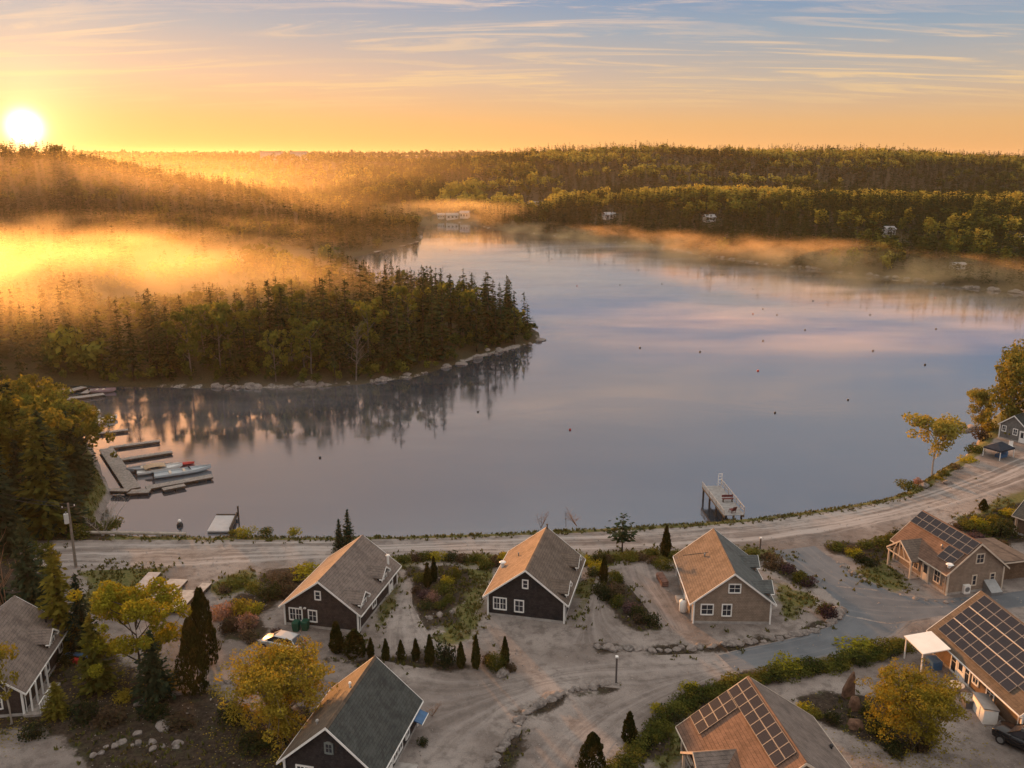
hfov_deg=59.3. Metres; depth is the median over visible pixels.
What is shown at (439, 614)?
boulder
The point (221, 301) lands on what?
birch tree
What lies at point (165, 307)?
spruce tree
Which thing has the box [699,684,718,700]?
juniper bush
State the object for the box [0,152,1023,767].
ground
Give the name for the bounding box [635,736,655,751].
juniper bush
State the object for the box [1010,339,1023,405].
golden tree
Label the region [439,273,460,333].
spruce tree
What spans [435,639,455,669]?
shrub
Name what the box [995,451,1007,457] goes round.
boat cover
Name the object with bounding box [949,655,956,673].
window
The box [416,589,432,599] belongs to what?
shrub
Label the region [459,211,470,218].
house
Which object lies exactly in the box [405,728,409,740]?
window
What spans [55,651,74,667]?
shrub
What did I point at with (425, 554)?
shrub
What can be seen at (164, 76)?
sky
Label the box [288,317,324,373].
birch tree
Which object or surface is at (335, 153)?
forest
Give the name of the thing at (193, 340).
birch tree
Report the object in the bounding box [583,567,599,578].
shrub
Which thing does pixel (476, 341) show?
spruce tree
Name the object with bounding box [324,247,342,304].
spruce tree
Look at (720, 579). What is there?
house
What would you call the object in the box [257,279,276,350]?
spruce tree
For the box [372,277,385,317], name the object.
fir tree
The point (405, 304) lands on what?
spruce tree
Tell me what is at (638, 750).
juniper bush
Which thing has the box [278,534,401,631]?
house
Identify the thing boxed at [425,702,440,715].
sapling
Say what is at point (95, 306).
birch tree
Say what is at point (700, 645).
boulder
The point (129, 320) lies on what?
spruce tree
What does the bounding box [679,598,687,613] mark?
gas tank
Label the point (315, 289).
spruce tree
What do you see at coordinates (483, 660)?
shrub
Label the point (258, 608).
shrub
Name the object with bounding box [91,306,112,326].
birch tree
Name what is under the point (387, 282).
spruce tree
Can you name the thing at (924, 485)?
boulder
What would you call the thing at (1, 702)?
window
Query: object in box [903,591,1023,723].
house
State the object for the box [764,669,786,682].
juniper bush
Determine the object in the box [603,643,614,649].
boulder
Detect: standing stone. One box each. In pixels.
[841,671,855,698]
[847,718,863,729]
[848,696,860,710]
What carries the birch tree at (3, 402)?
on the ground at (524, 638)
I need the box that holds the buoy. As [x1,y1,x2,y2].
[177,519,182,526]
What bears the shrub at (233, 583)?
on the ground at (524, 638)
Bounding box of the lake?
[27,222,1023,537]
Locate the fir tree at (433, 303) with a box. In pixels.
[420,275,440,340]
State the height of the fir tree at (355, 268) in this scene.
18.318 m
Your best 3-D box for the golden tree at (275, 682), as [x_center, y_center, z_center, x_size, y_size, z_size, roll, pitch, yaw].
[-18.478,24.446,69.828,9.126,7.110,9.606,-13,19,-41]
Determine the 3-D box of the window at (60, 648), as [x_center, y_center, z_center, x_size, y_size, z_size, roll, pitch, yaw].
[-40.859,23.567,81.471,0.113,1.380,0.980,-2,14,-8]
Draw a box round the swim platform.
[207,506,238,531]
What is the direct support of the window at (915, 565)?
in the house at (944, 558)
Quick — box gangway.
[109,488,130,494]
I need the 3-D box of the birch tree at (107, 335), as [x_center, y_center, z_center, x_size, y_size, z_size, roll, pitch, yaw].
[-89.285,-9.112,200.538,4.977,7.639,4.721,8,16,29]
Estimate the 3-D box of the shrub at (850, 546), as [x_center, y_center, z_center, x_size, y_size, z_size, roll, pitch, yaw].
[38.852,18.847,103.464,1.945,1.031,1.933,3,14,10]
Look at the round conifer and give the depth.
64.94 m
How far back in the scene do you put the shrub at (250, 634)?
84.22 m
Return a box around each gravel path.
[378,580,443,649]
[560,577,638,644]
[614,560,689,630]
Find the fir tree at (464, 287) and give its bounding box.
[455,269,467,307]
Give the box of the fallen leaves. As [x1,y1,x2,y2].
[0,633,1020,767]
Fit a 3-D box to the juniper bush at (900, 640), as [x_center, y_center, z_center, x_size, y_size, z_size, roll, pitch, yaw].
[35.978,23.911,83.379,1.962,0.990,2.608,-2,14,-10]
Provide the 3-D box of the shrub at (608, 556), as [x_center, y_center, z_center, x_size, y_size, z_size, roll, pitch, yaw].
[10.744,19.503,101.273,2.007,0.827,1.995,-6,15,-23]
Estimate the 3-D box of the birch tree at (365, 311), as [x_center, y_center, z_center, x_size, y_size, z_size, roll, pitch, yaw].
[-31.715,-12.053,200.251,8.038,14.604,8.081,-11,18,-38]
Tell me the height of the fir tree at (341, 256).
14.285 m
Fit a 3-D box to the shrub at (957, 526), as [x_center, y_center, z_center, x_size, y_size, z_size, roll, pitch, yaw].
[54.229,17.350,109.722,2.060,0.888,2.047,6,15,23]
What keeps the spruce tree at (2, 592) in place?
on the ground at (524, 638)
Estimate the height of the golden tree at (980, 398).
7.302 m
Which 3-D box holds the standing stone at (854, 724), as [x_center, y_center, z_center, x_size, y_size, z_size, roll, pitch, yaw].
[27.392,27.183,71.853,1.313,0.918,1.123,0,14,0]
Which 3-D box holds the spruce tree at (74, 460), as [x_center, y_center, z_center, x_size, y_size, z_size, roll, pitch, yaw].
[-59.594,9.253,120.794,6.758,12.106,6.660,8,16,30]
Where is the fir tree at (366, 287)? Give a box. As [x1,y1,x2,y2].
[362,269,372,302]
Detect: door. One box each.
[388,579,392,593]
[920,562,929,582]
[955,661,964,682]
[975,701,979,716]
[1018,431,1023,442]
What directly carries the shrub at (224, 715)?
on the ground at (524, 638)
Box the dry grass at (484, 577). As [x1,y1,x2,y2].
[0,463,1022,767]
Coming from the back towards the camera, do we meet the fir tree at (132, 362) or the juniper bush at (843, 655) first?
the fir tree at (132, 362)
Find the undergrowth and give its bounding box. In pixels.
[59,293,537,382]
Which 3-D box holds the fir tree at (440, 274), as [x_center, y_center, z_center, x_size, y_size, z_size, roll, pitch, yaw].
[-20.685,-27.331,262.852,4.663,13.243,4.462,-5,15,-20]
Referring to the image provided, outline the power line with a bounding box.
[2,493,73,504]
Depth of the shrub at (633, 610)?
89.08 m
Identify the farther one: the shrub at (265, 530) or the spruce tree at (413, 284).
the spruce tree at (413, 284)
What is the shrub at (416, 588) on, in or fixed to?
on the ground at (524, 638)
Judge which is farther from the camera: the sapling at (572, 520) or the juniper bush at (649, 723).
the sapling at (572, 520)
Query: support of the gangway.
on the ground at (524, 638)
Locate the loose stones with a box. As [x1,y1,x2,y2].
[9,465,1022,766]
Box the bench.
[722,495,732,501]
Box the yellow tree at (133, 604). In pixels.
[66,576,191,678]
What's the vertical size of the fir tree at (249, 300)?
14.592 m
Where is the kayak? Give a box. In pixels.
[165,461,193,464]
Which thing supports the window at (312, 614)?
in the house at (350, 586)
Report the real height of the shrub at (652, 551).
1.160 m
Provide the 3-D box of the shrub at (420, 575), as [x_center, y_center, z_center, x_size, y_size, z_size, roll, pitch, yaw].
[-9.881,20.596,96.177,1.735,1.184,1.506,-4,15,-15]
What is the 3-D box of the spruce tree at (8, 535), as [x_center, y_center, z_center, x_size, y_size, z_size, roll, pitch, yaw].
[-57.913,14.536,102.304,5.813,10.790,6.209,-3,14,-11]
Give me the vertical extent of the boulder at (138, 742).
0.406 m
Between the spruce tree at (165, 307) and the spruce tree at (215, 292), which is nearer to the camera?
the spruce tree at (165, 307)
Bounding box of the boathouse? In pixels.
[950,262,966,269]
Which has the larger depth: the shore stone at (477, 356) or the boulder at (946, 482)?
the shore stone at (477, 356)
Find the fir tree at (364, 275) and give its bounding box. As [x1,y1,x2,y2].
[360,259,372,319]
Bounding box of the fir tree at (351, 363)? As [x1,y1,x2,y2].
[343,329,358,377]
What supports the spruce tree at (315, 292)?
on the ground at (524, 638)
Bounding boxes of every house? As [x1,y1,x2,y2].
[0,595,67,717]
[276,656,428,767]
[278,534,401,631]
[437,213,444,218]
[445,213,458,219]
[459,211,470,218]
[482,524,585,623]
[602,212,615,219]
[673,528,776,624]
[675,676,850,767]
[702,214,716,222]
[882,226,896,236]
[886,510,1023,595]
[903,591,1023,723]
[998,413,1023,442]
[1011,500,1023,535]
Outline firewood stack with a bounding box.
[656,572,668,586]
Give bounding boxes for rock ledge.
[455,362,467,365]
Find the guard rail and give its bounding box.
[75,531,186,536]
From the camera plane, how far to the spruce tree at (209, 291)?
201.65 m
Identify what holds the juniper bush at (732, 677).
on the ground at (524, 638)
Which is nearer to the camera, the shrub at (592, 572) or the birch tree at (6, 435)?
the shrub at (592, 572)
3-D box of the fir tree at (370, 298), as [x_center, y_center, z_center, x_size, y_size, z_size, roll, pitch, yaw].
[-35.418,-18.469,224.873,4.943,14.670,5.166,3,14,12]
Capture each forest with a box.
[0,137,445,230]
[0,179,418,293]
[0,265,113,378]
[16,148,1023,160]
[18,151,453,188]
[342,140,1023,211]
[440,178,1023,287]
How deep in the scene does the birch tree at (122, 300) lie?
236.51 m
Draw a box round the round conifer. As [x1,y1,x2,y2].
[575,731,609,767]
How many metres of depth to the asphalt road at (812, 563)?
86.21 m
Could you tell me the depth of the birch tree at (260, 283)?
250.40 m
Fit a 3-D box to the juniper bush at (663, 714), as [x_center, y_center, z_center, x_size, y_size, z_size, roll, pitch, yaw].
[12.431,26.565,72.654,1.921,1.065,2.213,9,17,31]
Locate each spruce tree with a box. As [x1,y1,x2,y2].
[0,382,27,461]
[0,383,22,444]
[0,473,35,556]
[0,569,10,604]
[2,518,48,610]
[5,440,26,512]
[13,408,89,537]
[24,415,82,499]
[40,681,72,722]
[56,410,95,494]
[62,572,101,653]
[69,407,97,477]
[70,612,125,698]
[86,309,115,358]
[92,333,110,370]
[101,296,122,340]
[101,312,111,349]
[108,315,122,356]
[114,299,124,335]
[121,296,132,323]
[121,302,143,353]
[129,630,178,707]
[132,291,138,329]
[132,309,144,340]
[135,288,162,355]
[135,300,161,359]
[141,317,166,376]
[151,292,161,344]
[153,310,177,358]
[155,316,180,376]
[156,306,180,355]
[158,301,173,346]
[159,295,179,338]
[173,295,197,354]
[174,299,192,359]
[184,299,204,345]
[198,287,226,354]
[198,295,229,357]
[210,283,225,323]
[211,298,232,360]
[225,293,251,352]
[228,348,242,383]
[230,299,260,367]
[232,289,243,333]
[242,287,253,331]
[246,282,264,339]
[247,298,272,358]
[251,304,268,347]
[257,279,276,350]
[265,278,288,340]
[269,271,278,313]
[269,302,286,348]
[271,293,293,349]
[279,268,289,311]
[284,279,307,339]
[304,308,328,362]
[305,296,327,346]
[306,277,335,342]
[307,284,329,331]
[307,302,331,366]
[309,258,320,288]
[310,279,329,312]
[310,279,335,353]
[317,258,322,274]
[320,292,331,343]
[323,274,337,314]
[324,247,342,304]
[324,270,342,339]
[327,287,351,341]
[331,519,344,553]
[333,280,359,336]
[335,270,345,301]
[338,278,358,329]
[339,510,355,546]
[341,255,353,309]
[347,274,356,324]
[351,294,359,334]
[354,299,366,346]
[360,291,387,358]
[361,267,372,301]
[371,283,390,337]
[376,269,402,332]
[378,286,405,354]
[389,274,403,332]
[390,268,413,318]
[397,276,417,332]
[398,281,415,332]
[408,271,416,310]
[410,279,431,345]
[432,275,439,308]
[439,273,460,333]
[444,286,454,327]
[458,285,482,333]
[465,273,483,326]
[467,274,508,344]
[468,300,486,350]
[483,296,507,343]
[490,281,498,307]
[490,288,509,336]
[496,283,503,313]
[501,280,517,319]
[502,275,512,326]
[508,291,518,321]
[508,299,521,343]
[521,293,530,332]
[524,304,535,333]
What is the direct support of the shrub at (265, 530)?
on the ground at (524, 638)
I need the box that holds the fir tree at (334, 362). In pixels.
[324,324,342,382]
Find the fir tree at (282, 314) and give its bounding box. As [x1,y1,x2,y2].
[270,287,293,349]
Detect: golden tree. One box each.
[208,635,338,764]
[854,657,971,756]
[966,388,994,426]
[983,346,1023,434]
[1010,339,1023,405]
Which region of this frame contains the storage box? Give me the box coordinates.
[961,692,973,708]
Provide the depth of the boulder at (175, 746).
69.17 m
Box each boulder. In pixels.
[89,752,96,757]
[97,750,104,754]
[111,742,120,748]
[118,738,126,744]
[132,730,141,736]
[135,739,141,745]
[148,738,156,744]
[149,745,156,751]
[155,720,171,731]
[171,739,183,745]
[172,744,179,748]
[214,679,223,686]
[223,679,231,683]
[436,611,442,617]
[484,762,497,767]
[489,759,499,767]
[492,753,501,757]
[495,747,505,752]
[496,667,508,678]
[499,740,510,747]
[505,728,520,736]
[512,715,524,723]
[513,725,522,729]
[522,708,532,715]
[532,700,543,708]
[539,697,546,705]
[541,691,556,702]
[551,691,562,698]
[579,683,588,690]
[587,682,596,690]
[590,679,598,686]
[594,643,600,648]
[595,678,603,687]
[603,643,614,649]
[609,646,616,652]
[623,644,633,651]
[633,646,641,651]
[640,646,647,650]
[648,647,656,653]
[664,648,671,652]
[672,647,680,651]
[686,644,696,650]
[695,642,703,649]
[720,640,726,646]
[726,640,736,646]
[734,639,744,646]
[744,639,752,644]
[768,635,775,640]
[775,636,783,640]
[795,629,803,636]
[801,629,809,635]
[809,628,820,632]
[825,619,836,623]
[829,606,844,616]
[918,482,929,488]
[942,480,953,484]
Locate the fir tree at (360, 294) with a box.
[354,293,365,334]
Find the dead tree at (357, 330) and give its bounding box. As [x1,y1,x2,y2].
[344,323,365,380]
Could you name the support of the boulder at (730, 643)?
on the ground at (524, 638)
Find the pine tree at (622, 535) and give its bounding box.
[605,513,642,552]
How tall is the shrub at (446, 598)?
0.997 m
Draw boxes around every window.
[0,695,3,709]
[44,662,49,675]
[58,642,62,652]
[288,607,302,620]
[295,764,313,767]
[308,609,317,622]
[314,590,320,600]
[324,741,333,754]
[372,599,376,608]
[393,750,398,763]
[398,741,402,754]
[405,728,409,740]
[493,596,506,610]
[514,599,523,612]
[522,579,528,588]
[700,604,713,614]
[721,604,731,616]
[728,584,741,593]
[909,560,918,569]
[933,569,940,584]
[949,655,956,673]
[963,668,970,686]
[971,574,977,585]
[971,674,978,686]
[975,553,985,563]
[985,687,994,701]
[989,572,995,579]
[1001,425,1006,431]
[1012,428,1017,435]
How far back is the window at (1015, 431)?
143.93 m
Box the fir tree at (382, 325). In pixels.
[377,297,388,346]
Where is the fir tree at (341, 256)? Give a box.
[336,255,347,286]
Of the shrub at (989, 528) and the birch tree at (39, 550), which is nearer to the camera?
the birch tree at (39, 550)
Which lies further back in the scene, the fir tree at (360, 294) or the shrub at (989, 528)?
the fir tree at (360, 294)
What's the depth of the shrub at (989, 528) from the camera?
108.16 m
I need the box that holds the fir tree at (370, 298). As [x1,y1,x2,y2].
[365,281,376,323]
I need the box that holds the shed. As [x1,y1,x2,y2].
[972,691,999,724]
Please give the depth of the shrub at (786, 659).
79.78 m
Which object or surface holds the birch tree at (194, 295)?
on the ground at (524, 638)
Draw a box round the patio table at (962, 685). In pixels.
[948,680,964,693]
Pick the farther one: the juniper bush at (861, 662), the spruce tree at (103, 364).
the spruce tree at (103, 364)
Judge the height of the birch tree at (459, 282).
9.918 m
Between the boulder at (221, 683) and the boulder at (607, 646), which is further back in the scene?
the boulder at (607, 646)
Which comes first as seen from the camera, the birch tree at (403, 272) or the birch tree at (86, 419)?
the birch tree at (86, 419)
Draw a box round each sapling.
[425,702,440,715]
[535,512,548,527]
[564,507,578,525]
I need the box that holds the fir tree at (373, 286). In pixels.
[369,274,376,290]
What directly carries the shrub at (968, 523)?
on the ground at (524, 638)
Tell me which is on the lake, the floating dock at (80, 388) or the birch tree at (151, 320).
the floating dock at (80, 388)
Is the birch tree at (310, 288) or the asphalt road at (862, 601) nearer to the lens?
the asphalt road at (862, 601)
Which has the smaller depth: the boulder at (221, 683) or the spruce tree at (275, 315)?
the boulder at (221, 683)
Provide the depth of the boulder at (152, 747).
69.02 m
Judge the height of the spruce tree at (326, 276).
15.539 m
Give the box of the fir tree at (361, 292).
[350,264,371,319]
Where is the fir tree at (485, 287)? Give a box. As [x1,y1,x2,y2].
[478,278,492,318]
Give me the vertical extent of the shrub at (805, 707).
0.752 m
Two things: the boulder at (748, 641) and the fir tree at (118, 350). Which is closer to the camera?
the boulder at (748, 641)
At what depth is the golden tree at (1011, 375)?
144.71 m
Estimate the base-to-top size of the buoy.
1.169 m
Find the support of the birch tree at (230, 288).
on the ground at (524, 638)
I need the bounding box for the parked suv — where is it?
[991,720,1023,750]
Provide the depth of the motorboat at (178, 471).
134.81 m
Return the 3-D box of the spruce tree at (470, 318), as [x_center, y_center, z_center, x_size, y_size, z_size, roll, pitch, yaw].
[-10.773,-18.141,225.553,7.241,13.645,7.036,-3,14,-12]
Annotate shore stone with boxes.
[254,383,262,388]
[295,380,303,385]
[473,354,482,358]
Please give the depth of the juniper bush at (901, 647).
82.76 m
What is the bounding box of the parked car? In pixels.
[257,630,305,650]
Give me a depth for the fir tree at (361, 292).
219.17 m
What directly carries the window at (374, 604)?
in the house at (350, 586)
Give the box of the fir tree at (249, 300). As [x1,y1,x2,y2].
[243,283,255,328]
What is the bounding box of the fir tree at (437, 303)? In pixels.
[433,285,442,330]
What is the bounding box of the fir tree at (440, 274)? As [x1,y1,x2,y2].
[436,268,441,298]
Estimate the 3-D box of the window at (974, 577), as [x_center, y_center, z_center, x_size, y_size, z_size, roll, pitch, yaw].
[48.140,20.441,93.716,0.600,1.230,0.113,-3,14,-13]
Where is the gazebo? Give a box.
[982,442,1014,460]
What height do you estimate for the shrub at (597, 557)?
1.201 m
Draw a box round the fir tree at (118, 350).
[108,299,128,368]
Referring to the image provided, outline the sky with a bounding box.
[0,0,1023,155]
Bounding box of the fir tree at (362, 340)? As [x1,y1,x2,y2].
[359,318,371,350]
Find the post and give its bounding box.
[615,655,617,682]
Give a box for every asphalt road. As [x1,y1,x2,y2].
[719,546,910,670]
[836,586,1023,623]
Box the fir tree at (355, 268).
[347,259,365,322]
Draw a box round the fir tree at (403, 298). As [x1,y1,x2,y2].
[399,295,411,330]
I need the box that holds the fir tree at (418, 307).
[412,285,424,328]
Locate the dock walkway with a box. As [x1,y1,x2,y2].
[99,447,140,489]
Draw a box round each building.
[259,151,283,159]
[289,151,307,159]
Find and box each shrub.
[17,717,53,742]
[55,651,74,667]
[66,523,91,540]
[66,697,101,730]
[84,493,128,533]
[89,703,127,730]
[98,515,124,530]
[112,688,132,704]
[135,696,170,722]
[162,710,198,732]
[163,670,177,690]
[210,600,233,621]
[217,584,231,593]
[217,616,240,632]
[217,700,248,726]
[221,574,249,590]
[228,529,239,536]
[229,596,252,616]
[234,525,258,538]
[234,611,259,631]
[235,727,278,757]
[238,629,260,644]
[241,600,264,614]
[243,580,263,594]
[255,579,285,602]
[257,526,273,537]
[266,570,300,584]
[270,627,280,632]
[274,581,297,598]
[287,526,301,536]
[289,561,319,580]
[397,555,411,562]
[410,552,423,561]
[410,585,419,593]
[412,571,423,582]
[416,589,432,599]
[416,598,435,612]
[416,736,427,747]
[417,550,432,560]
[422,589,440,601]
[426,550,447,561]
[431,580,455,594]
[433,600,448,609]
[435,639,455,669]
[440,574,454,583]
[441,550,457,562]
[442,593,453,604]
[447,566,461,578]
[455,552,467,562]
[463,553,480,562]
[474,554,485,563]
[477,558,494,569]
[481,652,491,663]
[484,646,509,673]
[490,557,501,567]
[497,551,505,560]
[504,662,516,672]
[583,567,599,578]
[584,554,596,564]
[587,557,608,571]
[588,550,609,562]
[589,581,605,593]
[597,585,617,601]
[600,554,617,563]
[608,569,623,583]
[608,593,625,608]
[609,581,626,596]
[611,554,621,562]
[619,550,639,561]
[622,600,640,613]
[626,603,647,616]
[631,612,645,623]
[634,552,647,561]
[640,611,661,629]
[645,547,659,557]
[645,555,658,563]
[649,701,666,712]
[668,549,680,559]
[677,680,699,691]
[745,548,759,555]
[760,549,774,560]
[762,553,788,570]
[768,650,804,675]
[781,562,795,573]
[792,570,811,585]
[795,700,816,714]
[800,575,818,586]
[806,707,823,719]
[813,601,833,613]
[817,603,839,618]
[824,540,844,551]
[824,708,845,724]
[832,635,876,654]
[842,545,858,552]
[844,547,864,557]
[852,553,869,563]
[856,538,875,549]
[860,705,878,717]
[863,557,879,567]
[865,718,892,738]
[870,536,890,546]
[881,736,909,757]
[884,533,895,539]
[893,479,918,490]
[908,736,931,753]
[913,477,925,485]
[932,475,945,481]
[938,470,951,476]
[947,521,964,531]
[950,463,962,469]
[956,454,979,463]
[956,517,976,529]
[964,444,984,453]
[967,531,986,538]
[969,515,990,527]
[970,425,991,441]
[977,523,999,535]
[980,416,998,432]
[985,513,1003,524]
[990,516,1019,538]
[998,507,1015,516]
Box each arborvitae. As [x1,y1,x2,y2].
[173,616,209,696]
[188,586,221,665]
[327,620,344,653]
[340,628,367,659]
[366,637,374,657]
[381,638,389,660]
[395,639,405,660]
[411,638,420,661]
[423,562,431,587]
[424,634,434,665]
[430,556,437,581]
[456,641,465,668]
[471,634,480,669]
[500,636,509,666]
[598,556,608,583]
[621,710,638,744]
[659,525,671,556]
[978,499,988,510]
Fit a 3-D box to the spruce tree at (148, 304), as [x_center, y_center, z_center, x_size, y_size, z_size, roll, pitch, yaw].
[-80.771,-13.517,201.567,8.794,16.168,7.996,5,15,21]
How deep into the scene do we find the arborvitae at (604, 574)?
95.44 m
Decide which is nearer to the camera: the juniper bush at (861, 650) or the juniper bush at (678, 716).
the juniper bush at (678, 716)
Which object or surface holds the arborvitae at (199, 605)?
on the ground at (524, 638)
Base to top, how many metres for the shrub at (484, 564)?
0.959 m
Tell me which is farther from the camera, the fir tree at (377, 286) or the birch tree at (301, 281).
the birch tree at (301, 281)
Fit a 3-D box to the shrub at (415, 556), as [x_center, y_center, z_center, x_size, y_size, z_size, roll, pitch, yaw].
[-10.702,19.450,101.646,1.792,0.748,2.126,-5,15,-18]
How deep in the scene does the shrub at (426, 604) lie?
90.47 m
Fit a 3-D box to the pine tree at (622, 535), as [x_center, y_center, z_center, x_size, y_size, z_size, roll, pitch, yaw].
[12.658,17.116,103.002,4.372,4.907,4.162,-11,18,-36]
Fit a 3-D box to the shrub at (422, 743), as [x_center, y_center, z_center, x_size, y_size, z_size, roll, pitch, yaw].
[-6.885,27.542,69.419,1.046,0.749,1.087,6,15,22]
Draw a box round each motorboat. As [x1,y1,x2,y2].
[88,388,115,392]
[126,465,158,472]
[134,462,182,475]
[151,464,210,478]
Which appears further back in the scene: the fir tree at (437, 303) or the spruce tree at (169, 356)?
the fir tree at (437, 303)
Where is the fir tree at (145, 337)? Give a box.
[135,293,157,362]
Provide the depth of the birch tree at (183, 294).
228.47 m
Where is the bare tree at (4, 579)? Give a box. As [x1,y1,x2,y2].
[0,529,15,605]
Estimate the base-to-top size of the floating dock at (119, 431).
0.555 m
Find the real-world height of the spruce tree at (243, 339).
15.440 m
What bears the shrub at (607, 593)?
on the ground at (524, 638)
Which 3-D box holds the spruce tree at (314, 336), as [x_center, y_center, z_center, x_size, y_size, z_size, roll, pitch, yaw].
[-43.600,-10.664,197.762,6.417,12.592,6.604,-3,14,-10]
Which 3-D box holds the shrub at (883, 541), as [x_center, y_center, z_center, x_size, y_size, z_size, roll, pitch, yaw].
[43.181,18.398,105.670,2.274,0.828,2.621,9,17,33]
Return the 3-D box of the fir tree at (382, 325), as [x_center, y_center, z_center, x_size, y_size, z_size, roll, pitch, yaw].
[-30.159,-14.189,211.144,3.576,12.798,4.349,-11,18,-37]
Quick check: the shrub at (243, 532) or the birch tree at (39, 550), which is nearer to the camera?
the birch tree at (39, 550)
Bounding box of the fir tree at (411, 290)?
[408,275,413,310]
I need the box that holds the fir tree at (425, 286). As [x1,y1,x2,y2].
[417,277,437,343]
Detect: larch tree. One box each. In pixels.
[0,387,28,482]
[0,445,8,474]
[12,417,75,544]
[15,398,80,516]
[35,544,86,654]
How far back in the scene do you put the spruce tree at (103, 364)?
190.22 m
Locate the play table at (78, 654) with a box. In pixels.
[65,652,87,663]
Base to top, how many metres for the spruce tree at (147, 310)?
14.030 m
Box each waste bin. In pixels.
[291,619,300,631]
[300,618,309,630]
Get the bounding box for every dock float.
[135,572,160,589]
[151,579,187,599]
[170,590,193,612]
[192,583,210,593]
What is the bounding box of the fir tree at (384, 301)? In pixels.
[376,276,392,342]
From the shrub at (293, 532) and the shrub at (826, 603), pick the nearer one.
the shrub at (826, 603)
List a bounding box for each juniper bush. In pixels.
[601,757,622,767]
[612,753,637,767]
[616,741,643,760]
[619,755,642,767]
[628,744,650,761]
[631,730,651,750]
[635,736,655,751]
[641,716,670,734]
[641,726,662,743]
[644,727,668,742]
[651,718,675,733]
[653,702,677,724]
[665,699,689,715]
[665,709,685,725]
[668,692,698,711]
[671,703,693,718]
[679,694,701,709]
[682,684,705,702]
[692,691,709,704]
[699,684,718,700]
[700,686,723,698]
[705,678,731,695]
[713,680,733,692]
[719,671,741,688]
[738,673,754,681]
[742,668,768,682]
[753,671,776,684]
[758,663,783,680]
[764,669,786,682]
[768,661,789,680]
[782,665,800,683]
[787,662,806,679]
[792,663,814,677]
[795,655,823,673]
[805,659,826,674]
[810,657,834,674]
[818,658,843,675]
[822,652,848,672]
[832,655,853,670]
[835,647,861,664]
[846,651,869,667]
[849,645,870,658]
[855,651,877,666]
[859,644,886,661]
[867,645,890,660]
[870,636,899,653]
[879,643,902,658]
[889,637,913,650]
[890,639,916,653]
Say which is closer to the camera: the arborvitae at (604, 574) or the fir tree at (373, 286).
the arborvitae at (604, 574)
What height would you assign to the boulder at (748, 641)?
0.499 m
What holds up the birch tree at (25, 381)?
on the ground at (524, 638)
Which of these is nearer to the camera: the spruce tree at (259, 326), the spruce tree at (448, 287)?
the spruce tree at (259, 326)
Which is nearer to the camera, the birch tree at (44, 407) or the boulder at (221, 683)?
the boulder at (221, 683)
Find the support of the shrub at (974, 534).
on the ground at (524, 638)
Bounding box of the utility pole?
[60,503,77,567]
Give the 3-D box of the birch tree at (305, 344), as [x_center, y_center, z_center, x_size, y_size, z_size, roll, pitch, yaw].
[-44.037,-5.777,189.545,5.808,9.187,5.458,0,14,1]
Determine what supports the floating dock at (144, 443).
on the lake
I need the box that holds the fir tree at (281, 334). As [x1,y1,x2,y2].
[269,308,290,375]
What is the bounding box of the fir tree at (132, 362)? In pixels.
[120,315,145,380]
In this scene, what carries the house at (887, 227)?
on the ground at (524, 638)
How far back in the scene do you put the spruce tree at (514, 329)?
225.41 m
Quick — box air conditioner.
[962,584,970,594]
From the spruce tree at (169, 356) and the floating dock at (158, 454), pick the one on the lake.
the floating dock at (158, 454)
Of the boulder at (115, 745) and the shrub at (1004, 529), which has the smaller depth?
the boulder at (115, 745)
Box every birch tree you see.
[0,374,67,402]
[0,387,37,418]
[0,392,27,458]
[0,405,73,474]
[0,641,19,723]
[2,373,58,408]
[18,403,49,410]
[19,387,117,457]
[21,540,62,582]
[43,405,116,458]
[47,401,97,444]
[75,313,106,339]
[91,304,107,323]
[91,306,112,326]
[96,326,121,352]
[100,303,116,321]
[106,298,120,306]
[117,297,132,325]
[119,301,156,353]
[138,310,160,344]
[152,293,163,308]
[157,295,177,311]
[160,307,206,375]
[160,312,185,345]
[163,293,187,313]
[165,292,182,309]
[165,296,193,328]
[170,300,190,320]
[180,302,216,355]
[186,290,224,328]
[197,309,236,367]
[202,301,245,359]
[203,298,234,342]
[223,288,232,301]
[227,284,242,302]
[230,307,266,351]
[230,311,255,341]
[238,286,258,308]
[241,286,272,317]
[241,289,264,323]
[242,279,271,304]
[256,329,287,381]
[257,276,271,286]
[257,283,290,343]
[270,273,290,281]
[273,289,305,336]
[273,328,300,366]
[277,275,293,304]
[284,277,310,310]
[288,300,307,328]
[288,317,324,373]
[289,335,315,366]
[293,266,317,280]
[294,304,320,328]
[298,279,312,294]
[301,284,321,302]
[306,266,338,303]
[316,286,339,314]
[317,263,346,282]
[319,290,349,324]
[339,328,360,355]
[348,296,388,360]
[363,272,380,284]
[365,301,386,335]
[381,275,400,300]
[387,286,430,346]
[400,269,409,286]
[432,282,453,317]
[451,289,470,329]
[452,281,465,300]
[458,289,483,322]
[473,287,483,307]
[508,307,525,332]
[901,412,967,474]
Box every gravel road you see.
[20,454,1023,572]
[381,653,735,767]
[526,672,720,767]
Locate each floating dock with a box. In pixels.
[62,386,86,393]
[67,393,104,400]
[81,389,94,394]
[99,429,127,435]
[109,440,159,448]
[121,451,172,461]
[127,489,150,495]
[145,474,212,489]
[161,483,185,492]
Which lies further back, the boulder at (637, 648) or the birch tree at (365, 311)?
the birch tree at (365, 311)
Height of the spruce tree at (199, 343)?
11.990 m
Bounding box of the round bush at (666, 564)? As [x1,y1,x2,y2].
[651,555,675,572]
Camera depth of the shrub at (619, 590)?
93.36 m
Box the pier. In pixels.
[702,473,744,519]
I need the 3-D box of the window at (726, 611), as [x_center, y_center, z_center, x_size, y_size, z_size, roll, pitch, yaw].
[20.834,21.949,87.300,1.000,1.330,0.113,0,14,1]

